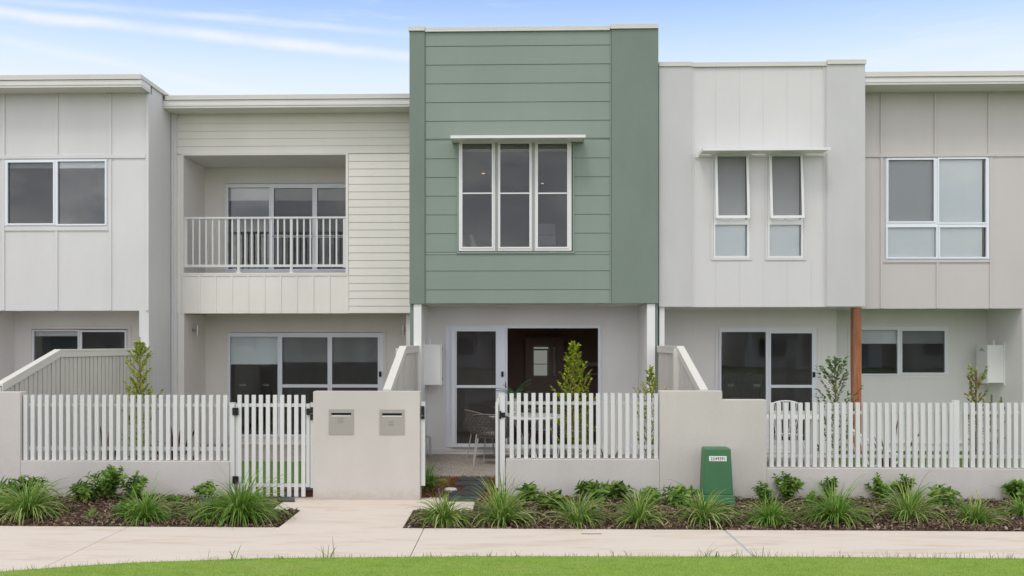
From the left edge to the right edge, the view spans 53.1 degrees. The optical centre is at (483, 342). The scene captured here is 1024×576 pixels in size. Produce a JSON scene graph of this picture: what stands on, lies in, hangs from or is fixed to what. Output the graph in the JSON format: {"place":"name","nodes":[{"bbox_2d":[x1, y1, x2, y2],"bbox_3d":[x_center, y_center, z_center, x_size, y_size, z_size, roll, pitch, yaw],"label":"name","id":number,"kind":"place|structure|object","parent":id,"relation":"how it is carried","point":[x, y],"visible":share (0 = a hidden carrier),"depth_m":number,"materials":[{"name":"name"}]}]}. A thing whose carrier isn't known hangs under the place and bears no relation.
{"place":"outdoors","nodes":[
{"label":"outdoors","id":0,"kind":"place"},
{"bbox_2d":[8,495,281,509],"bbox_3d":[-5.523,1.887,12.174,6.229,0.067,0.895,0,0,2],"label":"garden bed","id":1,"kind":"object","parent":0,"point":[96,506],"visible":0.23,"depth_m":12.00,"materials":[{"name":"soil"}]},
{"bbox_2d":[0,474,57,502],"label":"leafy shrub","id":2,"kind":"object","parent":1,"relation":"on","point":[20,485],"visible":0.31,"depth_m":11.92,"materials":[{"name":"green plant"}]},
{"bbox_2d":[66,478,104,501],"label":"leafy shrub","id":3,"kind":"object","parent":1,"relation":"on","point":[84,491],"visible":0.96,"depth_m":12.04,"materials":[{"name":"green plant"}]},
{"bbox_2d":[84,464,128,499],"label":"leafy shrub","id":4,"kind":"object","parent":1,"relation":"on","point":[109,479],"visible":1,"depth_m":12.07,"materials":[{"name":"green plant"}]},
{"bbox_2d":[119,470,148,497],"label":"leafy shrub","id":5,"kind":"object","parent":1,"relation":"on","point":[137,484],"visible":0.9,"depth_m":12.11,"materials":[{"name":"green plant"}]},
{"bbox_2d":[165,494,183,502],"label":"leafy shrub","id":6,"kind":"object","parent":1,"relation":"on","point":[175,499],"visible":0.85,"depth_m":11.95,"materials":[{"name":"green plant"}]},
{"bbox_2d":[190,481,218,499],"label":"leafy shrub","id":7,"kind":"object","parent":1,"relation":"on","point":[199,489],"visible":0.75,"depth_m":12.04,"materials":[{"name":"green plant"}]},
{"bbox_2d":[230,402,235,493],"bbox_3d":[-3.076,1.332,12.538,0.066,1.192,0.066,0,0,2],"label":"gate post","id":8,"kind":"object","parent":1,"relation":"on","point":[232,444],"visible":0.6,"depth_m":12.51,"materials":[{"name":"metal"}]},
{"bbox_2d":[232,395,312,496],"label":"picket gate","id":9,"kind":"structure","parent":8,"relation":"attached to","point":[306,415],"depth_m":12.49,"materials":[{"name":"wood"}]},
{"bbox_2d":[0,507,299,526],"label":"garden bed","id":10,"kind":"object","parent":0,"point":[170,525],"visible":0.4,"depth_m":10.96,"materials":[{"name":"soil"}]},
{"bbox_2d":[0,480,19,516],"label":"strappy plant","id":11,"kind":"object","parent":10,"relation":"on","point":[4,500],"visible":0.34,"depth_m":11.48,"materials":[{"name":"green plant"}]},
{"bbox_2d":[0,472,79,525],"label":"strappy plant","id":12,"kind":"object","parent":10,"relation":"on","point":[33,503],"visible":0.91,"depth_m":11.17,"materials":[{"name":"green plant"}]},
{"bbox_2d":[82,505,101,518],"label":"strappy plant","id":13,"kind":"object","parent":10,"relation":"on","point":[92,511],"visible":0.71,"depth_m":11.08,"materials":[{"name":"green plant"}]},
{"bbox_2d":[112,500,138,514],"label":"leafy shrub","id":14,"kind":"object","parent":10,"relation":"on","point":[121,505],"visible":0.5,"depth_m":11.06,"materials":[{"name":"green plant"}]},
{"bbox_2d":[106,470,185,526],"bbox_3d":[-3.644,1.765,10.986,0.951,0.700,0.958,0,0,-39],"label":"strappy plant","id":15,"kind":"object","parent":10,"relation":"on","point":[146,508],"visible":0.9,"depth_m":10.91,"materials":[{"name":"green plant"}]},
{"bbox_2d":[167,490,234,524],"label":"strappy plant","id":16,"kind":"object","parent":10,"relation":"on","point":[196,513],"visible":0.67,"depth_m":10.97,"materials":[{"name":"green plant"}]},
{"bbox_2d":[178,467,296,528],"bbox_3d":[-2.626,1.770,11.034,1.472,0.986,1.354,0,0,2],"label":"strappy plant","id":17,"kind":"object","parent":10,"relation":"on","point":[242,506],"visible":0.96,"depth_m":10.92,"materials":[{"name":"green plant"}]},
{"bbox_2d":[0,491,1023,531],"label":"bark mulch","id":18,"kind":"object","parent":10,"relation":"on","point":[58,519],"visible":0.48,"depth_m":10.97,"materials":[{"name":"brown wood"}]},
{"bbox_2d":[406,483,477,528],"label":"strappy plant","id":19,"kind":"object","parent":18,"relation":"on","point":[442,513],"visible":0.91,"depth_m":10.69,"materials":[{"name":"green plant"}]},
{"bbox_2d":[450,473,549,528],"bbox_3d":[0.271,1.744,10.954,1.262,0.796,1.110,0,0,-33],"label":"strappy plant","id":20,"kind":"object","parent":18,"relation":"on","point":[503,507],"visible":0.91,"depth_m":10.87,"materials":[{"name":"green plant"}]},
{"bbox_2d":[537,486,620,529],"bbox_3d":[1.026,1.786,10.778,1.045,0.552,0.980,0,0,2],"label":"strappy plant","id":21,"kind":"object","parent":18,"relation":"on","point":[580,514],"visible":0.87,"depth_m":10.76,"materials":[{"name":"green plant"}]},
{"bbox_2d":[599,485,679,529],"bbox_3d":[1.657,1.778,10.729,0.880,0.647,0.996,0,0,-36],"label":"strappy plant","id":22,"kind":"object","parent":18,"relation":"on","point":[638,513],"visible":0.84,"depth_m":10.75,"materials":[{"name":"green plant"}]},
{"bbox_2d":[664,479,750,530],"bbox_3d":[2.317,1.808,10.858,0.998,0.628,1.000,0,0,-27],"label":"strappy plant","id":23,"kind":"object","parent":18,"relation":"on","point":[703,513],"visible":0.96,"depth_m":10.77,"materials":[{"name":"green plant"}]},
{"bbox_2d":[724,490,807,529],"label":"strappy plant","id":24,"kind":"object","parent":18,"relation":"on","point":[769,515],"visible":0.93,"depth_m":10.78,"materials":[{"name":"green plant"}]},
{"bbox_2d":[771,471,806,499],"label":"leafy shrub","id":25,"kind":"object","parent":18,"relation":"on","point":[788,486],"visible":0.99,"depth_m":12.06,"materials":[{"name":"green plant"}]},
{"bbox_2d":[791,474,884,528],"bbox_3d":[3.773,1.770,10.900,1.054,0.689,1.059,0,0,2],"label":"strappy plant","id":26,"kind":"object","parent":18,"relation":"on","point":[833,512],"visible":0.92,"depth_m":10.86,"materials":[{"name":"green plant"}]},
{"bbox_2d":[864,472,897,500],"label":"leafy shrub","id":27,"kind":"object","parent":18,"relation":"on","point":[878,483],"visible":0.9,"depth_m":12.05,"materials":[{"name":"green plant"}]},
{"bbox_2d":[858,467,958,531],"bbox_3d":[4.507,1.702,10.910,1.066,0.785,1.060,0,0,30],"label":"strappy plant","id":28,"kind":"object","parent":18,"relation":"on","point":[908,507],"visible":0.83,"depth_m":10.88,"materials":[{"name":"green plant"}]},
{"bbox_2d":[940,485,1022,527],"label":"strappy plant","id":29,"kind":"object","parent":18,"relation":"on","point":[973,513],"visible":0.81,"depth_m":10.87,"materials":[{"name":"green plant"}]},
{"bbox_2d":[993,486,1023,518],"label":"strappy plant","id":30,"kind":"object","parent":18,"relation":"on","point":[1018,509],"visible":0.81,"depth_m":11.25,"materials":[{"name":"green plant"}]},
{"bbox_2d":[157,444,300,461],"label":"patio","id":31,"kind":"structure","parent":0,"point":[271,452],"depth_m":17.57,"materials":[{"name":"beige concrete"}]},
{"bbox_2d":[163,93,409,446],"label":"townhouse","id":32,"kind":"structure","parent":31,"relation":"on","point":[292,245],"depth_m":18.01,"materials":[{"name":"wood"}]},
{"bbox_2d":[226,183,345,271],"bbox_3d":[-3.456,-2.151,19.205,2.779,1.663,0.094,0,0,2],"label":"sliding door","id":33,"kind":"structure","parent":32,"relation":"in","point":[272,192],"depth_m":19.20,"materials":[{"name":"metal"}]},
{"bbox_2d":[228,332,382,437],"bbox_3d":[-3.346,0.804,19.189,2.928,1.988,0.120,0,0,2],"label":"sliding door","id":34,"kind":"structure","parent":32,"relation":"in","point":[243,348],"depth_m":19.22,"materials":[{"name":"metal"}]},
{"bbox_2d":[242,461,300,482],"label":"yard lawn","id":35,"kind":"structure","parent":0,"point":[271,470],"depth_m":15.18,"materials":[{"name":"green plant"}]},
{"bbox_2d":[383,346,418,390],"bbox_3d":[-1.163,0.980,14.521,0.147,1.860,3.760,0,0,2],"label":"boundary fence","id":36,"kind":"object","parent":35,"relation":"on","point":[403,374],"visible":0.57,"depth_m":14.37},
{"bbox_2d":[236,487,311,496],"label":"yard mulch","id":37,"kind":"object","parent":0,"point":[285,490],"visible":0.02,"depth_m":13.20,"materials":[{"name":"soil"}]},
{"bbox_2d":[79,426,129,459],"bbox_3d":[-5.016,1.481,13.546,0.963,0.857,1.001,0,0,-38],"label":"cordyline","id":38,"kind":"object","parent":37,"relation":"on","point":[107,445],"visible":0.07,"depth_m":13.40,"materials":[{"name":"green plant"}]},
{"bbox_2d":[115,337,165,459],"bbox_3d":[-4.548,0.911,13.466,0.607,1.998,0.625,0,0,44],"label":"sapling","id":39,"kind":"object","parent":37,"relation":"on","point":[140,382],"visible":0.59,"depth_m":13.42,"materials":[{"name":"green plant"}]},
{"bbox_2d":[150,427,201,459],"bbox_3d":[-4.001,1.413,13.508,1.146,0.994,0.966,0,0,-44],"label":"cordyline","id":40,"kind":"object","parent":37,"relation":"on","point":[193,457],"visible":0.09,"depth_m":13.33,"materials":[{"name":"green plant"}]},
{"bbox_2d":[243,475,505,498],"bbox_3d":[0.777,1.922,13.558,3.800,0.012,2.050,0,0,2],"label":"yard mulch","id":41,"kind":"object","parent":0,"point":[444,484],"visible":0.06,"depth_m":13.48,"materials":[{"name":"brown wood"}]},
{"bbox_2d":[421,457,448,490],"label":"strappy plant","id":42,"kind":"object","parent":41,"relation":"on","point":[429,480],"visible":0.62,"depth_m":13.43,"materials":[{"name":"green plant"}]},
{"bbox_2d":[448,495,480,501],"bbox_3d":[-0.234,1.908,12.440,0.408,0.044,0.374,0,0,2],"label":"slate paver","id":43,"kind":"object","parent":41,"relation":"on","point":[450,497],"visible":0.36,"depth_m":12.45,"materials":[{"name":"grey stone"}]},
{"bbox_2d":[451,490,482,496],"bbox_3d":[-0.207,1.908,12.893,0.404,0.044,0.332,0,0,2],"label":"slate paver","id":44,"kind":"object","parent":41,"relation":"on","point":[467,492],"visible":0.62,"depth_m":12.87,"materials":[{"name":"grey stone"}]},
{"bbox_2d":[455,481,486,487],"bbox_3d":[-0.164,1.908,13.748,0.430,0.044,0.377,0,0,2],"label":"slate paver","id":45,"kind":"object","parent":41,"relation":"on","point":[465,483],"visible":0.8,"depth_m":13.69,"materials":[{"name":"grey stone"}]},
{"bbox_2d":[458,477,487,481],"bbox_3d":[-0.145,1.908,14.190,0.409,0.044,0.317,0,0,2],"label":"slate paver","id":46,"kind":"object","parent":41,"relation":"on","point":[471,478],"visible":0.73,"depth_m":14.14,"materials":[{"name":"grey stone"}]},
{"bbox_2d":[463,486,485,491],"bbox_3d":[-0.114,1.908,13.306,0.301,0.044,0.326,0,0,2],"label":"slate paver","id":47,"kind":"object","parent":41,"relation":"on","point":[473,487],"visible":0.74,"depth_m":13.22,"materials":[{"name":"grey stone"}]},
{"bbox_2d":[550,340,595,455],"bbox_3d":[1.224,0.938,13.851,0.735,1.944,0.676,0,0,2],"label":"sapling","id":48,"kind":"object","parent":41,"relation":"on","point":[573,347],"visible":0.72,"depth_m":13.85,"materials":[{"name":"green plant"}]},
{"bbox_2d":[633,365,666,457],"bbox_3d":[2.177,1.099,13.422,0.470,1.622,0.423,0,0,2],"label":"sapling","id":49,"kind":"object","parent":41,"relation":"on","point":[654,383],"visible":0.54,"depth_m":13.42,"materials":[{"name":"green plant"}]},
{"bbox_2d":[657,346,707,389],"bbox_3d":[2.726,0.980,14.435,0.147,1.860,3.820,0,0,2],"label":"boundary fence","id":50,"kind":"object","parent":41,"relation":"on","point":[677,369],"visible":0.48,"depth_m":14.28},
{"bbox_2d":[275,497,474,527],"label":"path","id":51,"kind":"structure","parent":0,"point":[311,513],"depth_m":11.47,"materials":[{"name":"concrete"}]},
{"bbox_2d":[313,391,420,499],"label":"letterbox wall","id":52,"kind":"structure","parent":51,"relation":"on","point":[366,445],"depth_m":12.40,"materials":[{"name":"concrete"}]},
{"bbox_2d":[310,402,312,487],"bbox_3d":[-2.096,1.254,12.508,0.043,1.040,0.066,0,0,2],"label":"gate post","id":53,"kind":"object","parent":52,"relation":"attached to","point":[311,451],"visible":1,"depth_m":12.48,"materials":[{"name":"metal"}]},
{"bbox_2d":[420,402,424,485],"bbox_3d":[-0.744,1.232,12.452,0.062,1.020,0.097,0,0,2],"label":"gate post","id":54,"kind":"object","parent":52,"relation":"attached to","point":[422,443],"visible":1,"depth_m":12.44,"materials":[{"name":"wood"}]},
{"bbox_2d":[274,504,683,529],"bbox_3d":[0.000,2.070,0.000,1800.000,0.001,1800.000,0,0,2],"label":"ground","id":55,"kind":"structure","parent":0,"point":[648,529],"depth_m":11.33,"materials":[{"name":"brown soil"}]},
{"bbox_2d":[0,74,176,457],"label":"townhouse","id":56,"kind":"structure","parent":55,"relation":"on","point":[88,211],"depth_m":16.89,"materials":[{"name":"paint"}]},
{"bbox_2d":[5,159,106,225],"bbox_3d":[-7.055,-2.470,16.902,1.710,1.092,0.094,0,0,2],"label":"window","id":57,"kind":"structure","parent":56,"relation":"in","point":[56,164],"depth_m":16.88,"materials":[{"name":"metal"}]},
{"bbox_2d":[32,329,127,361],"bbox_3d":[-7.130,0.212,18.095,1.715,0.894,0.094,0,0,2],"label":"window","id":58,"kind":"structure","parent":56,"relation":"in","point":[79,333],"depth_m":18.07,"materials":[{"name":"metal"}]},
{"bbox_2d":[0,391,229,496],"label":"front wall","id":59,"kind":"structure","parent":55,"relation":"on","point":[184,477],"depth_m":12.54,"materials":[{"name":"white paint"}]},
{"bbox_2d":[23,395,229,460],"bbox_3d":[-4.399,1.045,12.598,2.587,0.806,0.073,0,0,2],"label":"picket fence","id":60,"kind":"object","parent":59,"relation":"on","point":[118,448],"visible":1,"depth_m":12.57,"materials":[{"name":"wood"}]},
{"bbox_2d":[408,24,658,457],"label":"townhouse","id":61,"kind":"structure","parent":55,"relation":"on","point":[518,136],"depth_m":16.38,"materials":[{"name":"wood"}]},
{"bbox_2d":[459,234,537,251],"bbox_3d":[0.140,-1.430,17.974,1.950,0.980,1.680,0,0,2],"label":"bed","id":62,"kind":"object","parent":61,"relation":"in","point":[472,242],"visible":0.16,"depth_m":17.34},
{"bbox_2d":[459,142,571,250],"bbox_3d":[0.498,-2.335,16.380,1.797,1.746,0.104,0,0,2],"label":"window","id":63,"kind":"structure","parent":61,"relation":"in","point":[533,148],"depth_m":16.34,"materials":[{"name":"white glass"}]},
{"bbox_2d":[446,325,600,446],"bbox_3d":[0.671,0.751,17.449,2.646,2.083,0.123,0,0,2],"label":"sliding door","id":64,"kind":"structure","parent":61,"relation":"in","point":[451,330],"depth_m":17.46,"materials":[{"name":"metal"}]},
{"bbox_2d":[538,224,555,246],"bbox_3d":[1.140,-1.839,18.564,0.305,0.583,0.460,0,0,2],"label":"drawer unit","id":65,"kind":"object","parent":61,"relation":"in","point":[546,235],"visible":0.63,"depth_m":18.34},
{"bbox_2d":[506,390,1023,500],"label":"front wall","id":66,"kind":"structure","parent":55,"relation":"on","point":[691,423],"depth_m":12.29,"materials":[{"name":"white paint"}]},
{"bbox_2d":[505,393,658,458],"bbox_3d":[1.191,1.010,12.430,1.880,0.793,0.073,0,0,2],"label":"picket fence","id":67,"kind":"object","parent":66,"relation":"on","point":[605,446],"visible":1,"depth_m":12.40,"materials":[{"name":"wood"}]},
{"bbox_2d":[767,400,1023,467],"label":"picket fence","id":68,"kind":"object","parent":66,"relation":"on","point":[953,412],"visible":0.92,"depth_m":12.29,"materials":[{"name":"wood"}]},
{"bbox_2d":[836,71,1023,458],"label":"townhouse","id":69,"kind":"structure","parent":55,"relation":"on","point":[942,309],"depth_m":16.82,"materials":[{"name":"paint"}]},
{"bbox_2d":[850,327,947,374],"bbox_3d":[7.320,0.155,18.082,1.697,0.845,0.094,0,0,2],"label":"window","id":70,"kind":"structure","parent":69,"relation":"in","point":[898,336],"depth_m":18.10,"materials":[{"name":"metal"}]},
{"bbox_2d":[885,157,988,258],"bbox_3d":[7.429,-2.195,16.808,1.679,1.663,0.094,0,0,2],"label":"window","id":71,"kind":"structure","parent":69,"relation":"in","point":[933,206],"depth_m":16.84,"materials":[{"name":"glass"}]},
{"bbox_2d":[0,526,1023,570],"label":"footpath","id":72,"kind":"structure","parent":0,"point":[24,547],"depth_m":9.70,"materials":[{"name":"concrete"}]},
{"bbox_2d":[0,554,1023,575],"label":"lawn","id":73,"kind":"structure","parent":0,"point":[532,567],"depth_m":8.67,"materials":[{"name":"green plant"}]},
{"bbox_2d":[0,537,1018,571],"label":"weeds","id":74,"kind":"object","parent":73,"relation":"on","point":[716,555],"visible":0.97,"depth_m":9.03,"materials":[{"name":"green plant"}]},
{"bbox_2d":[0,0,1023,94],"label":"sky","id":75,"kind":"structure","parent":0,"point":[183,47],"materials":[{"name":"blue"}]},
{"bbox_2d":[425,454,638,477],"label":"patio","id":76,"kind":"structure","parent":0,"point":[456,465],"depth_m":16.12,"materials":[{"name":"beige concrete"}]},
{"bbox_2d":[464,409,494,460],"bbox_3d":[-0.035,1.500,16.748,0.573,0.815,0.627,0,0,-13],"label":"rope chair","id":77,"kind":"object","parent":76,"relation":"on","point":[469,414],"visible":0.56,"depth_m":16.58,"materials":[{"name":"grey fabric"}]},
{"bbox_2d":[473,414,509,465],"bbox_3d":[0.132,1.500,15.914,0.627,0.815,0.573,0,0,20],"label":"rope chair","id":78,"kind":"object","parent":76,"relation":"on","point":[481,433],"visible":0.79,"depth_m":15.75,"materials":[{"name":"grey fabric"}]},
{"bbox_2d":[489,413,564,457],"bbox_3d":[0.688,1.541,16.387,1.220,0.750,1.220,0,0,2],"label":"round table","id":79,"kind":"object","parent":76,"relation":"on","point":[529,419],"visible":0.3,"depth_m":16.26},
{"bbox_2d":[493,381,529,415],"bbox_3d":[0.490,0.875,16.319,0.601,0.580,0.602,0,0,-43],"label":"fern vase","id":80,"kind":"object","parent":79,"relation":"on","point":[515,399],"visible":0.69,"depth_m":16.25,"materials":[{"name":"white ceramic"}]},
{"bbox_2d":[528,407,559,456],"bbox_3d":[0.966,1.500,16.970,0.627,0.815,0.573,0,0,12],"label":"rope chair","id":81,"kind":"object","parent":76,"relation":"on","point":[544,421],"visible":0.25,"depth_m":17.09,"materials":[{"name":"grey fabric"}]},
{"bbox_2d":[557,411,593,457],"bbox_3d":[1.460,1.500,16.256,0.573,0.815,0.627,0,0,12],"label":"rope chair","id":82,"kind":"object","parent":76,"relation":"on","point":[566,431],"visible":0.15,"depth_m":16.06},
{"bbox_2d":[473,497,1023,514],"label":"garden bed","id":83,"kind":"object","parent":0,"point":[804,501],"visible":0.23,"depth_m":11.86,"materials":[{"name":"soil"}]},
{"bbox_2d":[500,393,504,495],"bbox_3d":[0.226,1.267,12.441,0.065,1.292,0.071,0,0,2],"label":"gate post","id":84,"kind":"object","parent":83,"relation":"on","point":[502,437],"visible":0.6,"depth_m":12.41,"materials":[{"name":"wood"}]},
{"bbox_2d":[495,393,504,493],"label":"picket gate","id":85,"kind":"structure","parent":84,"relation":"attached to","point":[498,414],"depth_m":12.42,"materials":[{"name":"wood"}]},
{"bbox_2d":[515,481,539,501],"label":"leafy shrub","id":86,"kind":"object","parent":83,"relation":"on","point":[531,488],"visible":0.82,"depth_m":12.04,"materials":[{"name":"green plant"}]},
{"bbox_2d":[534,487,571,510],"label":"leafy shrub","id":87,"kind":"object","parent":83,"relation":"on","point":[545,500],"visible":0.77,"depth_m":11.57,"materials":[{"name":"green plant"}]},
{"bbox_2d":[573,479,610,501],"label":"leafy shrub","id":88,"kind":"object","parent":83,"relation":"on","point":[585,485],"visible":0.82,"depth_m":12.04,"materials":[{"name":"green plant"}]},
{"bbox_2d":[604,480,635,498],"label":"leafy shrub","id":89,"kind":"object","parent":83,"relation":"on","point":[615,488],"visible":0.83,"depth_m":12.10,"materials":[{"name":"green plant"}]},
{"bbox_2d":[635,486,661,504],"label":"leafy shrub","id":90,"kind":"object","parent":83,"relation":"on","point":[652,498],"visible":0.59,"depth_m":11.93,"materials":[{"name":"green plant"}]},
{"bbox_2d":[655,483,702,505],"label":"leafy shrub","id":91,"kind":"object","parent":83,"relation":"on","point":[678,491],"visible":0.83,"depth_m":11.84,"materials":[{"name":"green plant"}]},
{"bbox_2d":[697,446,735,505],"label":"service pillar","id":92,"kind":"structure","parent":83,"relation":"on","point":[716,469],"depth_m":11.91,"materials":[{"name":"green plastic"}]},
{"bbox_2d":[751,480,773,502],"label":"leafy shrub","id":93,"kind":"object","parent":83,"relation":"on","point":[761,494],"visible":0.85,"depth_m":11.95,"materials":[{"name":"green plant"}]},
{"bbox_2d":[819,476,838,498],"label":"leafy shrub","id":94,"kind":"object","parent":83,"relation":"on","point":[834,479],"visible":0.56,"depth_m":12.10,"materials":[{"name":"green plant"}]},
{"bbox_2d":[892,473,916,498],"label":"leafy shrub","id":95,"kind":"object","parent":83,"relation":"on","point":[902,477],"visible":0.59,"depth_m":12.09,"materials":[{"name":"green plant"}]},
{"bbox_2d":[926,484,962,505],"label":"leafy shrub","id":96,"kind":"object","parent":83,"relation":"on","point":[943,493],"visible":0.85,"depth_m":11.79,"materials":[{"name":"green plant"}]},
{"bbox_2d":[1000,479,1023,500],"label":"leafy shrub","id":97,"kind":"object","parent":83,"relation":"on","point":[1016,487],"visible":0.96,"depth_m":12.06,"materials":[{"name":"green plant"}]},
{"bbox_2d":[767,453,840,466],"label":"patio","id":98,"kind":"structure","parent":0,"point":[796,463],"depth_m":16.18,"materials":[{"name":"beige concrete"}]},
{"bbox_2d":[773,400,804,462],"bbox_3d":[4.822,1.415,16.173,0.544,0.985,0.480,0,0,2],"label":"wire chair","id":99,"kind":"object","parent":98,"relation":"on","point":[796,435],"visible":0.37,"depth_m":16.34,"materials":[{"name":"white metal"}]},
{"bbox_2d":[767,414,818,464],"bbox_3d":[4.487,1.508,15.672,1.277,0.796,0.600,0,0,2],"label":"white table","id":100,"kind":"object","parent":98,"relation":"on","point":[810,429],"visible":0.09,"depth_m":15.87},
{"bbox_2d":[815,356,862,465],"bbox_3d":[4.516,1.041,13.195,0.607,1.739,0.614,0,0,-25],"label":"sapling","id":101,"kind":"object","parent":98,"relation":"on","point":[835,379],"visible":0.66,"depth_m":13.16,"materials":[{"name":"green plant"}]},
{"bbox_2d":[818,451,1018,466],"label":"yard lawn","id":102,"kind":"structure","parent":0,"point":[960,460],"depth_m":16.60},
{"bbox_2d":[658,59,866,458],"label":"townhouse","id":103,"kind":"structure","parent":102,"relation":"on","point":[761,223],"depth_m":16.35,"materials":[{"name":"paint"}]},
{"bbox_2d":[714,154,749,257],"bbox_3d":[3.950,-2.185,16.294,0.563,1.678,0.270,0,0,2],"label":"window","id":104,"kind":"structure","parent":103,"relation":"in","point":[730,222],"depth_m":16.42,"materials":[{"name":"white glass"}]},
{"bbox_2d":[719,327,816,443],"bbox_3d":[4.896,0.746,17.678,1.677,2.008,0.093,0,0,2],"label":"sliding door","id":105,"kind":"structure","parent":103,"relation":"in","point":[768,330],"depth_m":17.66,"materials":[{"name":"metal"}]},
{"bbox_2d":[768,154,804,257],"bbox_3d":[4.807,-2.182,16.268,0.561,1.676,0.270,0,0,2],"label":"window","id":106,"kind":"structure","parent":103,"relation":"in","point":[784,222],"depth_m":16.39,"materials":[{"name":"white glass"}]},
{"bbox_2d":[840,426,904,466],"bbox_3d":[5.839,1.586,15.357,0.867,0.663,0.482,0,0,2],"label":"deck chair","id":107,"kind":"object","parent":102,"relation":"on","point":[867,444],"visible":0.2,"depth_m":15.13,"materials":[{"name":"white"}]},
{"bbox_2d":[860,421,918,466],"bbox_3d":[5.220,1.423,13.090,0.996,0.973,1.127,0,0,38],"label":"cordyline","id":108,"kind":"object","parent":102,"relation":"on","point":[890,458],"visible":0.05,"depth_m":13.14,"materials":[{"name":"green plant"}]},
{"bbox_2d":[964,364,989,466],"bbox_3d":[6.364,1.096,13.221,0.302,1.630,0.332,0,0,2],"label":"sapling","id":109,"kind":"object","parent":102,"relation":"on","point":[977,386],"visible":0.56,"depth_m":13.21,"materials":[{"name":"green plant"}]},
{"label":"patio","id":110,"kind":"structure","parent":0,"visible":0},
{"bbox_2d":[0,348,153,459],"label":"boundary fence","id":111,"kind":"object","parent":110,"relation":"on","point":[86,372],"visible":0.52,"depth_m":14.65,"materials":[{"name":"white wood"}]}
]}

